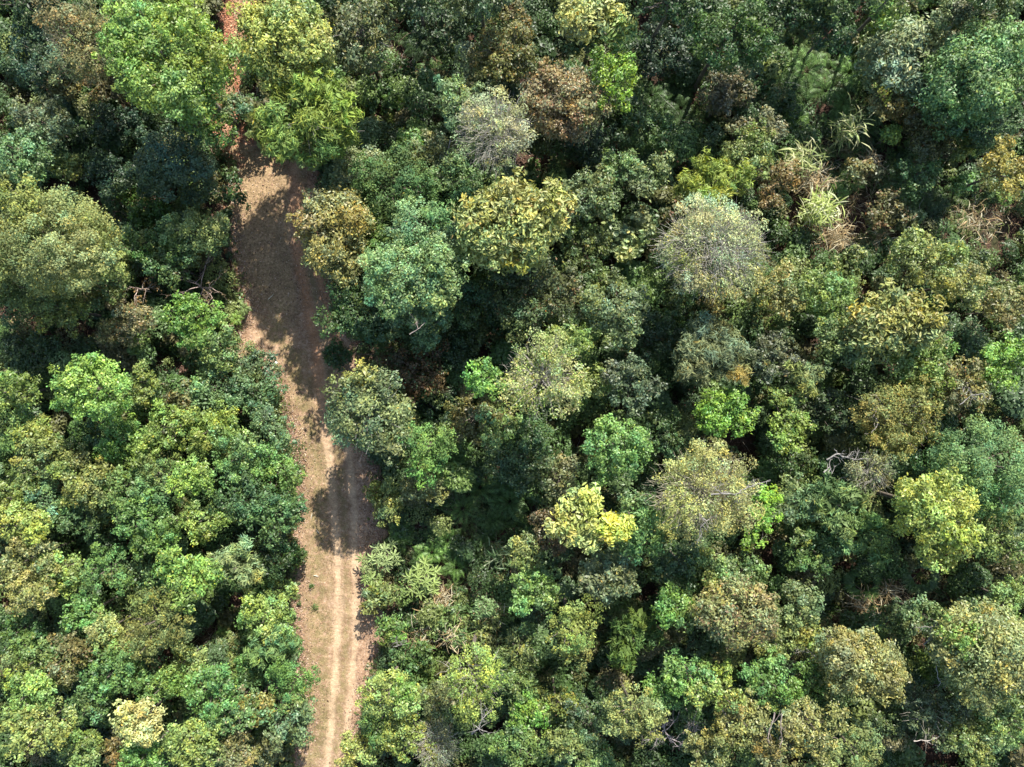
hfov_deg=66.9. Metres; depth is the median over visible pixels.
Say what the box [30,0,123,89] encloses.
fine leaved tree
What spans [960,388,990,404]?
bare branch
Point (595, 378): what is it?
broadleaf tree
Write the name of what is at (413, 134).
shrub
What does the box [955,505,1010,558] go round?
broadleaf tree
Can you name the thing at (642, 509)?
glossy leaved tree
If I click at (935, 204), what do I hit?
fern
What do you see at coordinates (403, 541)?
fern
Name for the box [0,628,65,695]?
broadleaf tree
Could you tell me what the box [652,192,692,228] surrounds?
shrub
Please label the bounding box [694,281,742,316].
shrub
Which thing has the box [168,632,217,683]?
broadleaf tree
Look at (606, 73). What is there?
broadleaf tree
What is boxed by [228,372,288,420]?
glossy leaved tree
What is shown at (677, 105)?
fern
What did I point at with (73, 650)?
broadleaf tree
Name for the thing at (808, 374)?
feathery tree
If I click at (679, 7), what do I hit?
broadleaf tree
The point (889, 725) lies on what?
broadleaf tree
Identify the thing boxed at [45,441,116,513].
broadleaf tree
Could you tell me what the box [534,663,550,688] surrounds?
fern
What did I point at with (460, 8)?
broadleaf tree
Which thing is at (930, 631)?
bare branch
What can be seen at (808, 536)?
broadleaf tree
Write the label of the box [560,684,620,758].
broadleaf tree
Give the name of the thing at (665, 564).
broadleaf tree
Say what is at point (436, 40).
broadleaf tree
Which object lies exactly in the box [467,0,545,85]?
broadleaf tree
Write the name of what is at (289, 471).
broadleaf tree
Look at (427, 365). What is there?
broadleaf tree
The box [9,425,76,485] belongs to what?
broadleaf tree
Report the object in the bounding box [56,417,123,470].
broadleaf tree
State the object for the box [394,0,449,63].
broadleaf tree
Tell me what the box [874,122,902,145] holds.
shrub
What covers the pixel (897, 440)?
fine leaved tree
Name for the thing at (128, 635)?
broadleaf tree
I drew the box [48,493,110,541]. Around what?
broadleaf tree
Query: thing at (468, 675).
fine leaved tree
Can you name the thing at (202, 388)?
broadleaf tree
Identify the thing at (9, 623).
broadleaf tree
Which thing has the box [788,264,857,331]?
broadleaf tree
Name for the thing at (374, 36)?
glossy leaved tree
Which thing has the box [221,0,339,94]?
glossy leaved tree
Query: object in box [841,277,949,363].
leaved tree
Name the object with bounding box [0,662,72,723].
broadleaf tree
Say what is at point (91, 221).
fine leaved tree
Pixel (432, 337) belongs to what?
broadleaf tree
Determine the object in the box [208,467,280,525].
broadleaf tree
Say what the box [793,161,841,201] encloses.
dry reed clump
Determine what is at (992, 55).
glossy leaved tree
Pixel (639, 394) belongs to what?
broadleaf tree
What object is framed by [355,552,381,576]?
rosette shrub
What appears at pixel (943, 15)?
glossy leaved tree
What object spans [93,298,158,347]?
broadleaf tree
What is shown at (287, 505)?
broadleaf tree
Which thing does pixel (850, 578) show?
fan palm
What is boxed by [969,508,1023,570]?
broadleaf tree
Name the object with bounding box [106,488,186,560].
broadleaf tree
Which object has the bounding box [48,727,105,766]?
broadleaf tree
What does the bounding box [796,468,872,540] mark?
feathery tree
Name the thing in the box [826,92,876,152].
bamboo clump
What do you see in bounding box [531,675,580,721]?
broadleaf tree
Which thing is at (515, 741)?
broadleaf tree
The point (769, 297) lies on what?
broadleaf tree
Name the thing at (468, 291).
broadleaf tree
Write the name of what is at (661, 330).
broadleaf tree
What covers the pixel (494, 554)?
bamboo clump
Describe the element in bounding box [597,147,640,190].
broadleaf tree
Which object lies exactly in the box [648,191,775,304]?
twiggy tree
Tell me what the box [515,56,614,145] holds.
broadleaf tree
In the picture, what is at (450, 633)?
dry reed clump
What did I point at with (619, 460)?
broadleaf tree
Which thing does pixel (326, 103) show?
feathery tree
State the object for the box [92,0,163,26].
broadleaf tree
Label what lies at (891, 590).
dry reed clump
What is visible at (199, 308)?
broadleaf tree
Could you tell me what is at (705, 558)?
broadleaf tree
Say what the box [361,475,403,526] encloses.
broadleaf tree
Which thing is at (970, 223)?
dry reed clump
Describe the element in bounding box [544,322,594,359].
broadleaf tree
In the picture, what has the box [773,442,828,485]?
broadleaf tree
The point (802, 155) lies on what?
bamboo clump
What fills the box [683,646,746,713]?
broadleaf tree
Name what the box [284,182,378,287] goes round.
glossy leaved tree
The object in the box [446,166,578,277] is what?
leaved tree
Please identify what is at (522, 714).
broadleaf tree
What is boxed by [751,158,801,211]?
broadleaf tree
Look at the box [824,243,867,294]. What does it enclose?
shrub
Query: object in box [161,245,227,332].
dead tree
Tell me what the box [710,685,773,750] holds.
broadleaf tree
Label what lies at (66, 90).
shrub
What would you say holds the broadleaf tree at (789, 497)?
on the ground at (766, 556)
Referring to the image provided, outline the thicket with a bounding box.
[0,0,1023,766]
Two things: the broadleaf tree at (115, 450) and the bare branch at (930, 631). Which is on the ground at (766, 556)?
the broadleaf tree at (115, 450)
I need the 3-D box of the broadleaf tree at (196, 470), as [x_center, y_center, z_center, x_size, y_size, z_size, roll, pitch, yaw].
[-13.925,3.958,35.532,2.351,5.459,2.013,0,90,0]
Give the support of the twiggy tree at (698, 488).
on the ground at (766, 556)
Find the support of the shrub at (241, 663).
on the ground at (766, 556)
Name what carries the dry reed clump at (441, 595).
on the ground at (766, 556)
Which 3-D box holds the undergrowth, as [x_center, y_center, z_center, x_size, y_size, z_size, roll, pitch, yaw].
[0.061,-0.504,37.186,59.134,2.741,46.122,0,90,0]
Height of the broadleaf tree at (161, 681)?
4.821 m
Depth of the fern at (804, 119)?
36.88 m
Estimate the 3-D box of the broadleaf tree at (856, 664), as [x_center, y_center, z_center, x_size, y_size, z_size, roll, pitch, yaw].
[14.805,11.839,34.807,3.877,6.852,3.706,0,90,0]
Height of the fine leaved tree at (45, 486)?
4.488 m
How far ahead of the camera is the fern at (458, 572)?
37.05 m
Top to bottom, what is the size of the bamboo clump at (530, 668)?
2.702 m
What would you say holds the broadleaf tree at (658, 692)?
on the ground at (766, 556)
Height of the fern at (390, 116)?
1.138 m
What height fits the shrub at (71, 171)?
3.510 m
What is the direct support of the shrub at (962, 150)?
on the ground at (766, 556)
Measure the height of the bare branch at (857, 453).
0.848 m
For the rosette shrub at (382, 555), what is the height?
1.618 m
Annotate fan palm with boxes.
[841,564,883,601]
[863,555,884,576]
[898,554,940,596]
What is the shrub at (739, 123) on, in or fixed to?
on the ground at (766, 556)
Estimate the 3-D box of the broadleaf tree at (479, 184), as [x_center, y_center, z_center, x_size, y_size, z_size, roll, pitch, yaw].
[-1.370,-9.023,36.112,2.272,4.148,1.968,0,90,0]
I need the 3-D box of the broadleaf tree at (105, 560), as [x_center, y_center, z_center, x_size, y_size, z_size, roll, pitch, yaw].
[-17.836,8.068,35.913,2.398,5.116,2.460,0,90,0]
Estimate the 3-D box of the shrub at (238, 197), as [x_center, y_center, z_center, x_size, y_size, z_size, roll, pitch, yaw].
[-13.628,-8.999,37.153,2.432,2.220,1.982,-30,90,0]
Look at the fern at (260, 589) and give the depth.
37.12 m
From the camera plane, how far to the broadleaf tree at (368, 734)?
34.13 m
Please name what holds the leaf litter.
on the ground at (766, 556)
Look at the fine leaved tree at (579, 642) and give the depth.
32.10 m
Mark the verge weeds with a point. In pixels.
(282, 396)
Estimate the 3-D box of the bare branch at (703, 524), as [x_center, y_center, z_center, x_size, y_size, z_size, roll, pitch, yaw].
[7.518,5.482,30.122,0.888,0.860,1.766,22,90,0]
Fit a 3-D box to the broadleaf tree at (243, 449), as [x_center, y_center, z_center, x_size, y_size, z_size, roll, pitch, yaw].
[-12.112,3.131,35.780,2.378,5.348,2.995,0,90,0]
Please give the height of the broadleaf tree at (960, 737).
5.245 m
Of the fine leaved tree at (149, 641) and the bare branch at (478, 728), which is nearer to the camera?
the bare branch at (478, 728)
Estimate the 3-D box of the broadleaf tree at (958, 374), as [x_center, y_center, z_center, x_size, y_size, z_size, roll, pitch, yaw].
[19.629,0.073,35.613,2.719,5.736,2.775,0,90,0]
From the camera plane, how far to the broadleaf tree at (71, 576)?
33.95 m
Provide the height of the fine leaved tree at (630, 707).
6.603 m
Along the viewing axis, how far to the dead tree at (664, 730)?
34.83 m
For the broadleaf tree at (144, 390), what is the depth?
34.57 m
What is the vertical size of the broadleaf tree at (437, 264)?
8.331 m
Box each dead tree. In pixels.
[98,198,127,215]
[123,274,161,307]
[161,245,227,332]
[634,704,683,747]
[684,708,713,735]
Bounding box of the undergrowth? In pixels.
[0,0,1023,766]
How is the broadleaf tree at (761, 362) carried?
on the ground at (766, 556)
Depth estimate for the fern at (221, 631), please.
37.17 m
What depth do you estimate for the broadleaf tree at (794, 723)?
32.25 m
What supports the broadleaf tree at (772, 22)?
on the ground at (766, 556)
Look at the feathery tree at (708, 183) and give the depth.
32.87 m
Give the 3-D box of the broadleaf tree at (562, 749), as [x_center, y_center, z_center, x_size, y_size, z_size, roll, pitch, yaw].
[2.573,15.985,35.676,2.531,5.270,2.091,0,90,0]
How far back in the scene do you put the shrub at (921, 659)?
35.30 m
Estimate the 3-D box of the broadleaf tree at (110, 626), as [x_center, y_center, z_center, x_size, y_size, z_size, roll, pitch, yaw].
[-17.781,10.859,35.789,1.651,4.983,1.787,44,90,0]
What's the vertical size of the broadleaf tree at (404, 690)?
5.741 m
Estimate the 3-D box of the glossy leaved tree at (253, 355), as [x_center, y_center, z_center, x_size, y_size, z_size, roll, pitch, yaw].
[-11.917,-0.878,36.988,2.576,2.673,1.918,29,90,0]
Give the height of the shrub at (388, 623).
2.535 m
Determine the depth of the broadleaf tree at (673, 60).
34.34 m
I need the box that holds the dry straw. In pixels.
[191,40,1023,666]
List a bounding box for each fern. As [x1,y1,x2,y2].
[213,624,229,637]
[229,310,243,324]
[238,300,252,315]
[242,589,260,611]
[251,575,272,595]
[384,109,400,130]
[386,528,414,553]
[387,515,409,540]
[402,32,426,61]
[414,538,448,563]
[416,55,443,80]
[434,525,461,556]
[439,550,468,582]
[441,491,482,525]
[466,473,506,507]
[466,532,492,567]
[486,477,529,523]
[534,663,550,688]
[637,77,672,112]
[643,96,673,123]
[662,90,692,126]
[686,136,711,167]
[762,71,795,103]
[781,102,809,134]
[785,44,829,97]
[803,70,846,107]
[825,182,851,205]
[826,88,856,119]
[829,52,867,94]
[831,167,865,194]
[917,188,950,215]
[944,231,971,261]
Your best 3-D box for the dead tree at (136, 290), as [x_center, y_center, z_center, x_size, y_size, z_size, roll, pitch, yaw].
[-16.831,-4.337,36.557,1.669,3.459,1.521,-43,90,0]
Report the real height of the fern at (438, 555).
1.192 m
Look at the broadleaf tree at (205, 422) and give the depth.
34.10 m
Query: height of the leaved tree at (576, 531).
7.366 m
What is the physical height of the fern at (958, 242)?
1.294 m
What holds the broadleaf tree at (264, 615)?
on the ground at (766, 556)
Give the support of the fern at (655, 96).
on the ground at (766, 556)
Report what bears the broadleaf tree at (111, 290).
on the ground at (766, 556)
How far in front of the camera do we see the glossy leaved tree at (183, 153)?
33.99 m
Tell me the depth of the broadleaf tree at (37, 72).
33.83 m
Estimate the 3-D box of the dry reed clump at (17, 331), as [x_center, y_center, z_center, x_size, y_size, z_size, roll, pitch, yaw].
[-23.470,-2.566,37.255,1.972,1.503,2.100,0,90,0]
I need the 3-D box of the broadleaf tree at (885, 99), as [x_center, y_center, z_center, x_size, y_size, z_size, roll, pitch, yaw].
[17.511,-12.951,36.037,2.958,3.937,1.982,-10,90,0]
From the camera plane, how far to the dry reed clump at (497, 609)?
36.26 m
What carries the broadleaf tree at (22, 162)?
on the ground at (766, 556)
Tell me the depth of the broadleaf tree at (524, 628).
34.58 m
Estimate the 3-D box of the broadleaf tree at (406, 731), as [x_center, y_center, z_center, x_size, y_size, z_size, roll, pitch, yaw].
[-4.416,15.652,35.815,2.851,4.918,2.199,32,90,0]
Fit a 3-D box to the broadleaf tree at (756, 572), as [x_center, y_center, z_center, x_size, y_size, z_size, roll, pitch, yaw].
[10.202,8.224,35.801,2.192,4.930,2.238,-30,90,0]
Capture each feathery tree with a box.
[242,67,364,171]
[607,606,668,674]
[670,311,754,389]
[671,146,755,212]
[775,355,832,399]
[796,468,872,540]
[836,509,899,569]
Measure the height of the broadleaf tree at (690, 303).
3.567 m
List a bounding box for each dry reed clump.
[8,310,35,335]
[228,340,258,365]
[399,613,439,661]
[412,583,459,618]
[433,600,478,663]
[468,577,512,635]
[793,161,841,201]
[815,208,870,258]
[840,583,882,623]
[847,142,887,184]
[856,220,896,253]
[873,576,905,604]
[952,198,1001,245]
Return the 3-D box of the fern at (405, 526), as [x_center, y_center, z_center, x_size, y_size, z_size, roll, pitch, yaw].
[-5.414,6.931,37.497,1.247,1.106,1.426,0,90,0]
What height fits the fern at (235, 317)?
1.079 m
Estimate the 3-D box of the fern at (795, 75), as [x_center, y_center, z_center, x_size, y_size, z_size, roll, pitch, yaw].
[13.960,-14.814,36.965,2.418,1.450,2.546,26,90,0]
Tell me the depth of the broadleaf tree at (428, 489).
34.84 m
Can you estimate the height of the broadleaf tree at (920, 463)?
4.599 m
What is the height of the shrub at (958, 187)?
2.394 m
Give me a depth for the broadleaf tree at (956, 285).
33.19 m
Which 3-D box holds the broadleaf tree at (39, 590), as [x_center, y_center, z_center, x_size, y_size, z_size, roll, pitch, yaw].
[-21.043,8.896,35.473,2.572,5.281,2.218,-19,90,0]
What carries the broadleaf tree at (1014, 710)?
on the ground at (766, 556)
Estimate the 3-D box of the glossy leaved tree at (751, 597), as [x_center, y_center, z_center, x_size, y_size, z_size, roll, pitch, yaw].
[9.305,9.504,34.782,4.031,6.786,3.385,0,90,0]
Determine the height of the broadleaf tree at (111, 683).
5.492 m
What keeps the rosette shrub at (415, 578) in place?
on the ground at (766, 556)
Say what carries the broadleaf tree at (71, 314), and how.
on the ground at (766, 556)
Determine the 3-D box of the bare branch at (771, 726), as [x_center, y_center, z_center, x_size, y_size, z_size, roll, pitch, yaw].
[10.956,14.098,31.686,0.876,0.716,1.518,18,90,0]
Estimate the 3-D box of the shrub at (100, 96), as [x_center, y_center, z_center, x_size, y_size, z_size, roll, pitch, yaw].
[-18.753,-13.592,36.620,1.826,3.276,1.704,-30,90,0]
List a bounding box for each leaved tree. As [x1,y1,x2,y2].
[0,171,130,301]
[0,249,79,322]
[0,406,64,456]
[9,91,91,149]
[21,477,71,522]
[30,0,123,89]
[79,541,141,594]
[108,688,174,749]
[116,581,195,666]
[124,120,221,208]
[131,451,189,512]
[151,544,227,614]
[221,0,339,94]
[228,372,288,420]
[234,339,285,380]
[257,689,317,752]
[263,654,321,715]
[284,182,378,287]
[315,0,400,81]
[319,357,417,466]
[328,138,387,195]
[348,137,439,220]
[383,194,457,252]
[395,421,458,490]
[436,626,510,725]
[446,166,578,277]
[452,41,491,91]
[541,482,605,556]
[544,593,605,670]
[551,0,642,67]
[572,544,641,608]
[595,509,637,546]
[601,668,671,749]
[613,488,665,565]
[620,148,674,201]
[685,569,783,653]
[698,65,758,120]
[811,703,885,766]
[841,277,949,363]
[848,0,960,108]
[848,374,945,463]
[864,467,987,573]
[905,13,1023,155]
[920,409,1023,525]
[922,596,1023,718]
[928,0,976,33]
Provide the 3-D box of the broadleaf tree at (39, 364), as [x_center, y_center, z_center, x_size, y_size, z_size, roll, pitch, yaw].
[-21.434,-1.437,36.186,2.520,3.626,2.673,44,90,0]
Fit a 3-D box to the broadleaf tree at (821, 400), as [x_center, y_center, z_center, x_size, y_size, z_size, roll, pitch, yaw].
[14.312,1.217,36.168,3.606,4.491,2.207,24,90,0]
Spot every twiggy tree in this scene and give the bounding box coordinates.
[408,715,460,766]
[450,84,539,178]
[493,326,591,421]
[640,438,768,551]
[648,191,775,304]
[831,448,899,502]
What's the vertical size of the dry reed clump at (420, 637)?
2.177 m
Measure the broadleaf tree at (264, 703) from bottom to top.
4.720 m
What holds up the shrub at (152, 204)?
on the ground at (766, 556)
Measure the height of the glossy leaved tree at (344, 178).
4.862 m
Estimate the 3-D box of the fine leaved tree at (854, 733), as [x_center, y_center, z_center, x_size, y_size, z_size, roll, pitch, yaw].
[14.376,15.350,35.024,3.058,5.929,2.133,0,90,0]
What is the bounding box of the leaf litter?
[0,0,1022,766]
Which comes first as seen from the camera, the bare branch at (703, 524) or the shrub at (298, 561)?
the bare branch at (703, 524)
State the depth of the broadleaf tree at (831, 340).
33.58 m
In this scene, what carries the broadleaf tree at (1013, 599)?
on the ground at (766, 556)
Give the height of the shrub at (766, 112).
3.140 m
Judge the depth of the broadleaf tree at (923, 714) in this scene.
33.77 m
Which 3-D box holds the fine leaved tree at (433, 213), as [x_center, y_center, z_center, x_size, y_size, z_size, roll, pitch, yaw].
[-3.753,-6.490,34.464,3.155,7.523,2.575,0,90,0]
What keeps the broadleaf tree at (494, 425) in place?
on the ground at (766, 556)
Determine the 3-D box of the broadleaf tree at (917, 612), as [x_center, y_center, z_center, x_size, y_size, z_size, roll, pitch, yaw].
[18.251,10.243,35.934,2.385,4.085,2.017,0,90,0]
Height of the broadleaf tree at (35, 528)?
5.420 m
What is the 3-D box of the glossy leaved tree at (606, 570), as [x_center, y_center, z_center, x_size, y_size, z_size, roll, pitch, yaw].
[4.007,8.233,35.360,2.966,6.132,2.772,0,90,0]
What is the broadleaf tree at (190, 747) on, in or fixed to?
on the ground at (766, 556)
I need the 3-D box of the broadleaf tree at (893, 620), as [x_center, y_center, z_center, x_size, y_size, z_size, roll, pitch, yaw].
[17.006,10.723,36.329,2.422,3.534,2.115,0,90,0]
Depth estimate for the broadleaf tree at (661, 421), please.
34.19 m
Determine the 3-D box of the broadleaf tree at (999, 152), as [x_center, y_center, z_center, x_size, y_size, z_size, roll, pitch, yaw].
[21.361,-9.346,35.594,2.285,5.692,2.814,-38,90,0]
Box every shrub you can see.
[0,256,17,307]
[45,72,83,101]
[47,150,98,182]
[81,64,128,104]
[98,732,131,766]
[116,187,172,229]
[162,374,192,412]
[209,166,249,204]
[215,89,253,121]
[233,654,267,688]
[246,729,284,766]
[255,571,299,609]
[284,543,308,573]
[322,336,375,373]
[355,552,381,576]
[358,579,398,614]
[360,565,386,589]
[363,77,404,115]
[365,538,404,572]
[374,612,410,645]
[380,55,417,97]
[387,639,435,676]
[396,126,424,156]
[401,554,441,599]
[411,384,460,423]
[425,602,477,641]
[451,614,502,656]
[567,295,596,327]
[600,204,663,265]
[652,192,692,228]
[665,118,704,158]
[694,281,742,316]
[723,114,758,140]
[756,104,788,143]
[785,622,823,660]
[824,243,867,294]
[841,157,885,185]
[860,185,918,233]
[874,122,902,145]
[905,648,943,682]
[940,130,977,162]
[944,171,977,195]
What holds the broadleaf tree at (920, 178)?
on the ground at (766, 556)
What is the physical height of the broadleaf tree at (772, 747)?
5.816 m
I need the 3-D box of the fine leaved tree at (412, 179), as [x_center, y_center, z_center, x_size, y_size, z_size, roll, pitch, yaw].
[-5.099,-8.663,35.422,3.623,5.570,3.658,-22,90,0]
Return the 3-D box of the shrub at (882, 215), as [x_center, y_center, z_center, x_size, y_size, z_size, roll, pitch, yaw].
[17.417,-7.775,36.582,2.244,2.987,2.492,-35,90,0]
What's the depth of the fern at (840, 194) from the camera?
37.10 m
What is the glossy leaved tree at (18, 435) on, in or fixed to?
on the ground at (766, 556)
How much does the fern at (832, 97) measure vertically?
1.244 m
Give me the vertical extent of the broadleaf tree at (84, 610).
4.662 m
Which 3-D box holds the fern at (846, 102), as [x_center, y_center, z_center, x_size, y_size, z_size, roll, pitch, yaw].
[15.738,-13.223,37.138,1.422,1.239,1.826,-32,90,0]
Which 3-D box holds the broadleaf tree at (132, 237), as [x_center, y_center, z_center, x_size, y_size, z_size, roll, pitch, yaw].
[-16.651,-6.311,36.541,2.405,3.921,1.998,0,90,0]
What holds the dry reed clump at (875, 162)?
on the ground at (766, 556)
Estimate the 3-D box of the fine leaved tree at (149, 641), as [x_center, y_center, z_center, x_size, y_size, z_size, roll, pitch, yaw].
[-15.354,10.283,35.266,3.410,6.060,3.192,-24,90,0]
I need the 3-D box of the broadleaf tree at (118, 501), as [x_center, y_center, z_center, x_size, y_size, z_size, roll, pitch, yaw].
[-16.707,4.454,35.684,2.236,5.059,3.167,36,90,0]
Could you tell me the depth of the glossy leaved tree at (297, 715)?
33.74 m
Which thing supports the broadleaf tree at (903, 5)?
on the ground at (766, 556)
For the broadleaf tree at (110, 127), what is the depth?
35.14 m
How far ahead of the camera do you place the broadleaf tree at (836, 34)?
33.64 m
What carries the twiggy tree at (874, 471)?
on the ground at (766, 556)
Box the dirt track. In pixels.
[213,0,387,766]
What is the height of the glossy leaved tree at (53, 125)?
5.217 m
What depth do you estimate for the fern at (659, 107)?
37.23 m
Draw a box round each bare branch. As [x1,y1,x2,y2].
[391,633,407,646]
[467,700,493,736]
[693,506,721,543]
[699,474,770,508]
[766,712,785,744]
[823,448,869,473]
[917,617,939,644]
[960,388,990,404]
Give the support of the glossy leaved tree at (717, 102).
on the ground at (766, 556)
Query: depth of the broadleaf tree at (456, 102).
32.45 m
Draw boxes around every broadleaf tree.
[0,0,74,41]
[0,7,74,88]
[0,122,74,189]
[0,367,51,416]
[0,479,42,516]
[0,497,61,548]
[0,535,80,582]
[0,563,59,616]
[0,607,61,661]
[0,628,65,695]
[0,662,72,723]
[0,683,103,762]
[3,327,65,381]
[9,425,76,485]
[28,288,105,339]
[30,543,91,599]
[44,631,103,686]
[45,350,140,424]
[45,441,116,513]
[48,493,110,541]
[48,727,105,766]
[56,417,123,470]
[58,588,120,636]
[59,681,110,725]
[75,263,139,310]
[77,638,149,703]
[80,147,141,199]
[81,608,141,648]
[87,101,145,146]
[90,452,156,524]
[91,0,241,148]
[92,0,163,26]
[92,412,156,466]
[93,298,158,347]
[100,629,155,667]
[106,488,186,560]
[114,554,161,603]
[115,730,168,766]
[116,223,167,264]
[122,358,162,408]
[130,661,190,704]
[139,398,198,460]
[141,244,198,291]
[153,715,222,766]
[155,206,230,270]
[158,289,227,350]
[164,655,241,721]
[165,452,215,498]
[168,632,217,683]
[174,496,234,546]
[180,357,253,412]
[181,398,250,452]
[182,321,241,374]
[199,672,264,735]
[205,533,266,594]
[208,421,263,488]
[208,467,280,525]
[209,722,257,766]
[233,593,297,647]
[238,679,275,727]
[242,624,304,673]
[245,489,310,548]
[248,440,308,496]
[249,402,298,454]
[250,530,301,582]
[300,0,345,16]
[311,275,404,346]
[334,730,382,766]
[354,659,428,720]
[356,233,471,334]
[356,707,398,751]
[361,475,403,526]
[362,208,400,255]
[374,339,449,403]
[375,711,442,762]
[382,305,453,356]
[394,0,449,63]
[399,460,448,505]
[400,0,476,59]
[403,127,454,172]
[409,679,454,727]
[420,147,477,205]
[432,74,493,137]
[438,321,491,373]
[441,397,503,446]
[442,0,513,46]
[449,274,511,329]
[456,158,502,200]
[460,356,509,401]
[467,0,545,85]
[473,60,528,104]
[475,403,524,449]
[480,251,584,344]
[481,415,558,497]
[487,721,550,766]
[491,621,540,672]
[496,668,541,713]
[504,530,543,575]
[506,689,551,733]
[508,565,560,619]
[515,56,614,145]
[515,115,563,161]
[527,504,567,558]
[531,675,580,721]
[537,453,579,505]
[543,718,600,766]
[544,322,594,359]
[557,121,623,174]
[558,218,612,271]
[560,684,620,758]
[562,163,620,223]
[570,360,615,399]
[572,254,627,300]
[577,282,650,352]
[579,413,653,487]
[585,43,638,120]
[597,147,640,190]
[600,352,670,415]
[618,104,679,155]
[624,308,686,367]
[629,13,695,80]
[633,0,702,70]
[636,406,691,458]
[640,662,684,715]
[646,536,705,593]
[649,580,698,633]
[657,641,718,698]
[661,289,706,331]
[679,714,731,766]
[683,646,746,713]
[684,0,778,93]
[687,545,734,587]
[691,382,761,440]
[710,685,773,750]
[716,116,775,179]
[720,547,771,599]
[737,644,802,712]
[739,483,784,554]
[743,328,806,383]
[745,258,805,320]
[747,0,815,45]
[750,717,809,766]
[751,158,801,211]
[753,615,796,662]
[766,386,818,456]
[769,472,828,526]
[769,578,825,638]
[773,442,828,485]
[774,694,852,766]
[782,523,844,581]
[786,657,841,702]
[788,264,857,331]
[795,383,870,442]
[797,0,859,36]
[801,0,858,58]
[806,315,864,368]
[811,624,914,707]
[839,0,928,48]
[860,596,910,642]
[861,698,907,741]
[863,78,928,121]
[876,331,959,395]
[877,224,970,290]
[888,592,946,637]
[889,152,943,203]
[892,446,947,477]
[898,682,973,752]
[902,106,971,163]
[910,354,997,414]
[919,260,992,314]
[927,705,1005,766]
[946,133,1023,200]
[950,0,1023,28]
[952,330,1023,393]
[952,574,1023,620]
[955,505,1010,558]
[957,285,1023,334]
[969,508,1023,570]
[974,692,1023,752]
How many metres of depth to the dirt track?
37.97 m
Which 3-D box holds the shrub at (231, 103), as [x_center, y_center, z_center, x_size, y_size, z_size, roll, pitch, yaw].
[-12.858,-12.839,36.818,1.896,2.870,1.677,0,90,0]
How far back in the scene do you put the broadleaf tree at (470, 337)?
34.87 m
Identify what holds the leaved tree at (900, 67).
on the ground at (766, 556)
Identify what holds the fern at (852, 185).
on the ground at (766, 556)
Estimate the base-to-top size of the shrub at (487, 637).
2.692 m
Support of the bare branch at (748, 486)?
on the twiggy tree at (698, 488)
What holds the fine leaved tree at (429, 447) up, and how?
on the ground at (766, 556)
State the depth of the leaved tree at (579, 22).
31.76 m
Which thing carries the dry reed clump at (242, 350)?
on the ground at (766, 556)
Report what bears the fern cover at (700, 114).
on the ground at (766, 556)
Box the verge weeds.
[218,139,389,766]
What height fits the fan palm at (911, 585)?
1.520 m
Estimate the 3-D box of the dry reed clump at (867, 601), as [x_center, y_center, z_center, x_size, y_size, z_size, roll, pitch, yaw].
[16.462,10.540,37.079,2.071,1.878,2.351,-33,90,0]
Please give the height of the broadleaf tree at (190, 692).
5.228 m
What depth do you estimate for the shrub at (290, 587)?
36.05 m
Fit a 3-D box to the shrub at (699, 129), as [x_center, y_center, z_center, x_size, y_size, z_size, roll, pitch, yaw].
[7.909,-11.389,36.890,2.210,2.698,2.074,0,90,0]
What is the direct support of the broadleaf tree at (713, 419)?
on the ground at (766, 556)
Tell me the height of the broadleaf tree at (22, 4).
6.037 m
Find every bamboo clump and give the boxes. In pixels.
[480,535,513,577]
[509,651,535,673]
[777,133,828,184]
[793,176,848,245]
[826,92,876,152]
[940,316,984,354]
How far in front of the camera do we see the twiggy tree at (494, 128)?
30.80 m
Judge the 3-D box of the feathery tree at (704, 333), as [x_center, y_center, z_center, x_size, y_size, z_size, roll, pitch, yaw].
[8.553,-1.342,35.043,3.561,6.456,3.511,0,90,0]
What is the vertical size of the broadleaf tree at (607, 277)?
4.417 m
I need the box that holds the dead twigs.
[4,0,1023,766]
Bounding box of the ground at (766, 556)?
[0,0,1023,766]
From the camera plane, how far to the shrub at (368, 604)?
36.55 m
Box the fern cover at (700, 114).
[0,0,1023,766]
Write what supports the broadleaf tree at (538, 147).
on the ground at (766, 556)
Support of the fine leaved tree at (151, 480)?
on the ground at (766, 556)
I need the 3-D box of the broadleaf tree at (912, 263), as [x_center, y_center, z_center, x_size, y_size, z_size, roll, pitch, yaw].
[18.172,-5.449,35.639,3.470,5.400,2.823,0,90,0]
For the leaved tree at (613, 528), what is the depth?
31.26 m
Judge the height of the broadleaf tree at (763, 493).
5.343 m
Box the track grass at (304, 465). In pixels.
[230,148,379,766]
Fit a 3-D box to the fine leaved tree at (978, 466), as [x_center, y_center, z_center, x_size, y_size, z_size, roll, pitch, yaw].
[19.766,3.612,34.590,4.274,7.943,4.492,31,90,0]
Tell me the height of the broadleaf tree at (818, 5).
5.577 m
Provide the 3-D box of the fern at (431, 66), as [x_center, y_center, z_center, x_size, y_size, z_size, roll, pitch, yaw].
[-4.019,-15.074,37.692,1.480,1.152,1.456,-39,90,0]
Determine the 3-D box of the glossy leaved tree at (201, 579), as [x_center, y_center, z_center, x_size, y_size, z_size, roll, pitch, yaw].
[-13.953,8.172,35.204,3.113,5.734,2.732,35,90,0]
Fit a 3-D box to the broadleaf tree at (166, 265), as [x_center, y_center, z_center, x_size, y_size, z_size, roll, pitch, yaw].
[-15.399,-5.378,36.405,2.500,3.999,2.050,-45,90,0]
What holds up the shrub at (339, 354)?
on the ground at (766, 556)
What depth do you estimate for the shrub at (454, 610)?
36.01 m
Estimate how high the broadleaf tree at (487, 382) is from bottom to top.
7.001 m
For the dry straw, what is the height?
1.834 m

